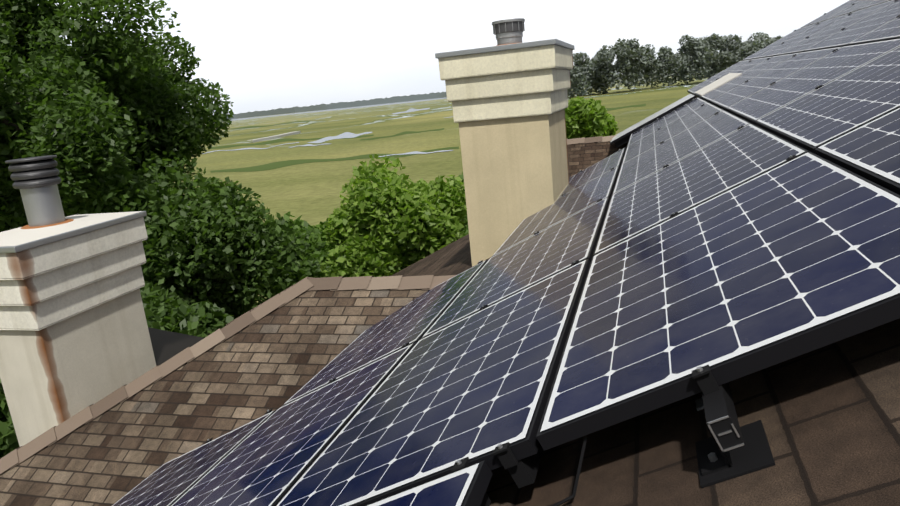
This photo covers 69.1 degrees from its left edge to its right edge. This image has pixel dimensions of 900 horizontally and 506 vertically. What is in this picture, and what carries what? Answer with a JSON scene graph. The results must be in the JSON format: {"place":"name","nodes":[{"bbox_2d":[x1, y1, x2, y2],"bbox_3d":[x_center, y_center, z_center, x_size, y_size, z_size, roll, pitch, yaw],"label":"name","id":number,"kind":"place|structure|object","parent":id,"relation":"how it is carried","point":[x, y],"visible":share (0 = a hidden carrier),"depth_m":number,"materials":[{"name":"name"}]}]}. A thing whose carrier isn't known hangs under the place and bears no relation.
{"place":"outdoors","nodes":[
{"label":"outdoors","id":0,"kind":"place"},
{"bbox_2d":[0,289,428,505],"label":"wing roof","id":1,"kind":"structure","parent":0,"point":[276,358],"depth_m":4.76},
{"bbox_2d":[306,275,455,290],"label":"wing ridge caps","id":2,"kind":"object","parent":1,"relation":"on","point":[423,282],"visible":0.21,"depth_m":5.34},
{"bbox_2d":[38,0,848,116],"label":"sky","id":3,"kind":"structure","parent":0,"point":[265,55],"materials":[{"name":"white"}]},
{"bbox_2d":[174,72,717,301],"bbox_3d":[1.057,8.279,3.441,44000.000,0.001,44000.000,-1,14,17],"label":"marsh ground","id":4,"kind":"structure","parent":0,"point":[310,193],"depth_m":145.59,"materials":[{"name":"green plant"}]},
{"bbox_2d":[0,379,19,458],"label":"bush","id":5,"kind":"object","parent":4,"relation":"on","point":[9,443],"visible":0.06,"depth_m":6.14,"materials":[{"name":"green plant"}]},
{"bbox_2d":[0,0,233,231],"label":"tree","id":6,"kind":"object","parent":4,"relation":"on","point":[92,106],"visible":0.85,"depth_m":12.06,"materials":[{"name":"green plant"}]},
{"bbox_2d":[139,281,233,337],"bbox_3d":[-4.870,3.504,11.110,4.672,6.823,3.932,-1,14,17],"label":"bush","id":7,"kind":"object","parent":4,"relation":"on","point":[165,311],"visible":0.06,"depth_m":9.85,"materials":[{"name":"green plant"}]},
{"bbox_2d":[84,150,333,318],"bbox_3d":[-4.559,2.231,12.895,4.622,8.383,3.469,-1,14,17],"label":"tree","id":8,"kind":"object","parent":4,"relation":"on","point":[217,243],"visible":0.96,"depth_m":11.61,"materials":[{"name":"green plant"}]},
{"bbox_2d":[203,142,298,153],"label":"creek","id":9,"kind":"structure","parent":4,"relation":"on","point":[248,148],"depth_m":177.54,"materials":[{"name":"liquid"}]},
{"bbox_2d":[220,120,309,129],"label":"marsh band","id":10,"kind":"object","parent":4,"relation":"on","point":[266,125],"visible":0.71,"depth_m":479.81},
{"bbox_2d":[247,131,300,142],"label":"creek","id":11,"kind":"structure","parent":4,"relation":"on","point":[275,136],"depth_m":228.92,"materials":[{"name":"grey liquid"}]},
{"bbox_2d":[211,134,373,148],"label":"marsh band","id":12,"kind":"object","parent":4,"relation":"on","point":[273,141],"visible":0.79,"depth_m":199.18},
{"bbox_2d":[264,211,333,297],"bbox_3d":[-3.304,2.307,15.499,2.658,6.753,2.879,-17,17,-38],"label":"tree","id":13,"kind":"object","parent":4,"relation":"on","point":[298,223],"visible":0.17,"depth_m":14.31,"materials":[{"name":"green plant"}]},
{"bbox_2d":[289,143,330,147],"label":"creek","id":14,"kind":"structure","parent":4,"relation":"on","point":[310,145],"depth_m":161.93,"materials":[{"name":"liquid"}]},
{"bbox_2d":[210,146,458,172],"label":"marsh grass strip","id":15,"kind":"object","parent":4,"relation":"on","point":[274,165],"visible":0.85,"depth_m":111.56,"materials":[{"name":"green plant"}]},
{"bbox_2d":[229,97,446,120],"bbox_3d":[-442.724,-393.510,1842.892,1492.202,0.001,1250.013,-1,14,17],"label":"sound water","id":16,"kind":"structure","parent":4,"relation":"on","point":[342,108],"depth_m":1643.90,"materials":[{"name":"grey liquid"}]},
{"bbox_2d":[307,132,371,142],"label":"creek","id":17,"kind":"structure","parent":4,"relation":"on","point":[347,135],"depth_m":189.63,"materials":[{"name":"liquid"}]},
{"bbox_2d":[319,154,466,277],"bbox_3d":[-0.870,1.878,13.944,3.172,7.835,3.210,-1,14,17],"label":"tree","id":18,"kind":"object","parent":4,"relation":"on","point":[391,225],"visible":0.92,"depth_m":12.43,"materials":[{"name":"green plant"}]},
{"bbox_2d":[360,128,443,139],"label":"marsh band","id":19,"kind":"object","parent":4,"relation":"on","point":[405,132],"visible":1,"depth_m":171.57,"materials":[{"name":"green plant"}]},
{"bbox_2d":[392,108,429,113],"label":"creek","id":20,"kind":"structure","parent":4,"relation":"on","point":[411,110],"depth_m":470.44,"materials":[{"name":"liquid"}]},
{"bbox_2d":[379,150,451,156],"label":"creek","id":21,"kind":"structure","parent":4,"relation":"on","point":[416,152],"depth_m":107.65,"materials":[{"name":"liquid"}]},
{"bbox_2d":[201,68,720,120],"bbox_3d":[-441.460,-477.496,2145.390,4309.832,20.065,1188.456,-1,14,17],"label":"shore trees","id":22,"kind":"object","parent":4,"relation":"on","point":[393,99],"visible":0.35,"depth_m":2137.51,"materials":[{"name":"green plant"}]},
{"bbox_2d":[453,172,468,237],"bbox_3d":[1.591,1.135,17.250,3.137,7.233,3.853,1,15,27],"label":"tree","id":23,"kind":"object","parent":4,"relation":"on","point":[465,230],"depth_m":15.83,"materials":[{"name":"green plant"}]},
{"bbox_2d":[565,96,618,138],"bbox_3d":[5.083,-1.487,23.922,2.396,8.472,2.522,-1,14,17],"label":"bush","id":24,"kind":"object","parent":4,"relation":"on","point":[585,118],"visible":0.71,"depth_m":22.31,"materials":[{"name":"green plant"}]},
{"bbox_2d":[606,104,645,110],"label":"marsh band","id":25,"kind":"object","parent":4,"relation":"on","point":[610,109],"visible":0.27,"depth_m":193.80,"materials":[{"name":"green plant"}]},
{"bbox_2d":[567,32,782,97],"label":"distant trees","id":26,"kind":"object","parent":4,"relation":"on","point":[600,72],"visible":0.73,"depth_m":385.30,"materials":[{"name":"green plant"}]},
{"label":"wing walls","id":27,"kind":"object","parent":4,"relation":"on","visible":0},
{"bbox_3d":[0.503,0.706,7.696,11.220,2.244,4.600,-1,14,17],"label":"wing","id":28,"kind":"object","parent":27,"relation":"on","visible":0},
{"bbox_2d":[0,155,155,445],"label":"chimney","id":29,"kind":"object","parent":28,"relation":"on","point":[74,336],"visible":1,"depth_m":4.96,"materials":[{"name":"paint"}]},
{"bbox_2d":[0,278,313,473],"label":"wing hip caps","id":30,"kind":"object","parent":28,"relation":"on","point":[49,437],"visible":0.98,"depth_m":5.05,"materials":[{"name":"brown"}]},
{"bbox_2d":[148,327,203,365],"bbox_3d":[-2.725,0.819,6.315,0.520,0.657,0.938,-1,14,17],"label":"roof section","id":31,"kind":"object","parent":28,"relation":"on","point":[167,345],"visible":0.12,"depth_m":6.16,"materials":[{"name":"grey"}]},
{"bbox_2d":[225,277,311,325],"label":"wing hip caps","id":32,"kind":"object","parent":28,"relation":"attached to","point":[265,301],"visible":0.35,"depth_m":7.09,"materials":[{"name":"brown"}]},
{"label":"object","id":33,"kind":"object","parent":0,"visible":0},
{"bbox_2d":[567,141,628,177],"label":"roof front","id":34,"kind":"structure","parent":33,"relation":"on","point":[584,156],"depth_m":9.95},
{"bbox_2d":[567,135,615,144],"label":"roof ridge caps","id":35,"kind":"object","parent":34,"relation":"on","point":[598,139],"visible":0.15,"depth_m":10.22,"materials":[{"name":"brown"}]},
{"bbox_2d":[392,97,899,505],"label":"roof","id":36,"kind":"structure","parent":33,"relation":"on","point":[828,416],"depth_m":1.44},
{"bbox_2d":[112,410,276,505],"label":"solar panel","id":37,"kind":"object","parent":36,"relation":"on","point":[171,482],"visible":0.69,"depth_m":3.61,"materials":[{"name":"blue"}]},
{"bbox_2d":[281,260,487,406],"bbox_3d":[-0.342,0.494,4.431,0.920,0.465,1.650,-1,14,17],"label":"solar panel","id":38,"kind":"object","parent":36,"relation":"on","point":[413,321],"visible":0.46,"depth_m":4.18,"materials":[{"name":"blue"}]},
{"bbox_2d":[366,460,492,505],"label":"solar panel","id":39,"kind":"object","parent":36,"relation":"on","point":[467,486],"visible":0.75,"depth_m":1.55,"materials":[{"name":"blue"}]},
{"bbox_2d":[435,18,574,266],"bbox_3d":[0.732,-0.769,6.843,1.110,3.165,1.500,-1,14,17],"label":"chimney","id":40,"kind":"object","parent":36,"relation":"on","point":[507,96],"visible":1,"depth_m":6.16,"materials":[{"name":"paint"}]},
{"bbox_2d":[205,0,899,505],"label":"pv racking","id":41,"kind":"object","parent":36,"relation":"on","point":[715,402],"visible":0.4,"depth_m":1.39,"materials":[{"name":"black metal"}]},
{"bbox_2d":[171,342,415,505],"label":"solar panel","id":42,"kind":"object","parent":41,"relation":"on","point":[272,458],"visible":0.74,"depth_m":2.91,"materials":[{"name":"blue"}]},
{"bbox_2d":[276,259,590,505],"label":"solar panel","id":43,"kind":"object","parent":41,"relation":"on","point":[475,388],"visible":0.94,"depth_m":2.17,"materials":[{"name":"blue"}]},
{"bbox_2d":[420,197,609,339],"bbox_3d":[0.494,0.048,4.053,0.920,0.465,1.650,-1,14,17],"label":"solar panel","id":44,"kind":"object","parent":41,"relation":"on","point":[563,245],"visible":0.67,"depth_m":3.81,"materials":[{"name":"blue"}]},
{"bbox_2d":[627,97,708,145],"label":"solar panel","id":45,"kind":"object","parent":41,"relation":"on","point":[674,115],"visible":0.71,"depth_m":8.19,"materials":[{"name":"blue"}]},
{"bbox_2d":[687,59,752,93],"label":"solar panel","id":46,"kind":"object","parent":41,"relation":"attached to","point":[716,76],"visible":0.73,"depth_m":10.95,"materials":[{"name":"black"}]},
{"bbox_2d":[693,56,772,97],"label":"solar panel","id":47,"kind":"object","parent":41,"relation":"on","point":[748,65],"visible":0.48,"depth_m":9.34,"materials":[{"name":"black"}]},
{"bbox_2d":[700,52,800,103],"bbox_3d":[3.582,-2.116,7.931,0.920,0.465,1.650,-1,14,17],"label":"solar panel","id":48,"kind":"object","parent":41,"relation":"on","point":[751,73],"visible":0.6,"depth_m":7.79,"materials":[{"name":"black"}]},
{"bbox_2d":[711,46,843,110],"bbox_3d":[3.110,-1.692,6.387,0.920,0.465,1.650,-1,14,17],"label":"solar panel","id":49,"kind":"object","parent":41,"relation":"on","point":[767,78],"visible":0.71,"depth_m":6.24,"materials":[{"name":"blue"}]},
{"bbox_2d":[727,38,899,125],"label":"solar panel","id":50,"kind":"object","parent":41,"relation":"on","point":[823,71],"visible":0.79,"depth_m":4.66,"materials":[{"name":"blue"}]},
{"bbox_2d":[755,47,899,154],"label":"solar panel","id":51,"kind":"object","parent":41,"relation":"on","point":[844,104],"visible":0.77,"depth_m":3.28,"materials":[{"name":"blue"}]},
{"bbox_2d":[492,166,619,256],"bbox_3d":[0.966,-0.376,5.598,0.920,0.465,1.650,-1,14,17],"label":"solar panel","id":52,"kind":"object","parent":36,"relation":"on","point":[577,200],"visible":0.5,"depth_m":5.39,"materials":[{"name":"blue"}]},
{"bbox_2d":[558,148,625,197],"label":"solar panel","id":53,"kind":"object","parent":36,"relation":"on","point":[594,171],"visible":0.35,"depth_m":6.95,"materials":[{"name":"blue"}]},
{"bbox_2d":[552,420,775,505],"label":"mount flashing","id":54,"kind":"object","parent":36,"relation":"on","point":[716,464],"visible":0.79,"depth_m":1.36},
{"bbox_2d":[621,103,723,164],"bbox_3d":[2.274,-1.246,6.764,0.920,0.465,1.650,-1,14,17],"label":"solar panel","id":55,"kind":"object","parent":36,"relation":"on","point":[674,128],"visible":0.67,"depth_m":6.62,"materials":[{"name":"blue"}]},
{"bbox_2d":[610,73,741,146],"bbox_3d":[3.253,-2.091,9.580,1.752,0.882,1.400,-1,14,17],"label":"ridge cap","id":56,"kind":"object","parent":36,"relation":"on","point":[620,138],"visible":0.75,"depth_m":9.38,"materials":[{"name":"grey metal"}]},
{"bbox_2d":[612,110,750,194],"bbox_3d":[1.802,-0.822,5.220,0.920,0.465,1.650,-1,14,17],"label":"solar panel","id":57,"kind":"object","parent":36,"relation":"on","point":[701,135],"visible":0.73,"depth_m":5.03,"materials":[{"name":"blue"}]},
{"bbox_2d":[593,123,808,255],"bbox_3d":[1.329,-0.399,3.675,0.920,0.465,1.650,-1,14,17],"label":"solar panel","id":58,"kind":"object","parent":36,"relation":"on","point":[751,151],"visible":0.69,"depth_m":3.41,"materials":[{"name":"blue"}]},
{"bbox_2d":[536,152,899,450],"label":"solar panel","id":59,"kind":"object","parent":36,"relation":"on","point":[796,257],"visible":0.98,"depth_m":1.72,"materials":[{"name":"blue"}]},
{"bbox_2d":[742,22,819,60],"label":"solar panel","id":60,"kind":"object","parent":36,"relation":"on","point":[777,43],"visible":0.5,"depth_m":10.57,"materials":[{"name":"black"}]},
{"bbox_2d":[756,12,852,58],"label":"solar panel","id":61,"kind":"object","parent":36,"relation":"on","point":[799,38],"visible":0.54,"depth_m":9.00,"materials":[{"name":"black"}]},
{"bbox_2d":[801,0,859,27],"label":"solar panel","id":62,"kind":"object","parent":36,"relation":"on","point":[838,9],"visible":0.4,"depth_m":10.32,"materials":[{"name":"black"}]},
{"bbox_2d":[775,0,894,55],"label":"solar panel","id":63,"kind":"object","parent":36,"relation":"on","point":[828,31],"visible":0.58,"depth_m":7.43,"materials":[{"name":"black"}]},
{"bbox_2d":[826,0,874,19],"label":"solar panel","id":64,"kind":"object","parent":36,"relation":"on","point":[858,5],"visible":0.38,"depth_m":8.87,"materials":[{"name":"black"}]},
{"bbox_2d":[803,0,899,51],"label":"solar panel","id":65,"kind":"object","parent":36,"relation":"on","point":[867,24],"visible":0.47,"depth_m":6.06,"materials":[{"name":"blue"}]},
{"bbox_2d":[815,108,899,194],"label":"solar panel","id":66,"kind":"object","parent":36,"relation":"on","point":[870,151],"visible":0.94,"depth_m":2.28,"materials":[{"name":"blue"}]},
{"bbox_2d":[847,17,899,45],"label":"solar panel","id":67,"kind":"object","parent":36,"relation":"on","point":[890,30],"visible":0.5,"depth_m":4.94,"materials":[{"name":"blue"}]},
{"bbox_2d":[859,0,890,9],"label":"solar panel","id":68,"kind":"object","parent":36,"relation":"on","point":[875,2],"visible":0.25,"depth_m":7.70,"materials":[{"name":"black"}]}
]}

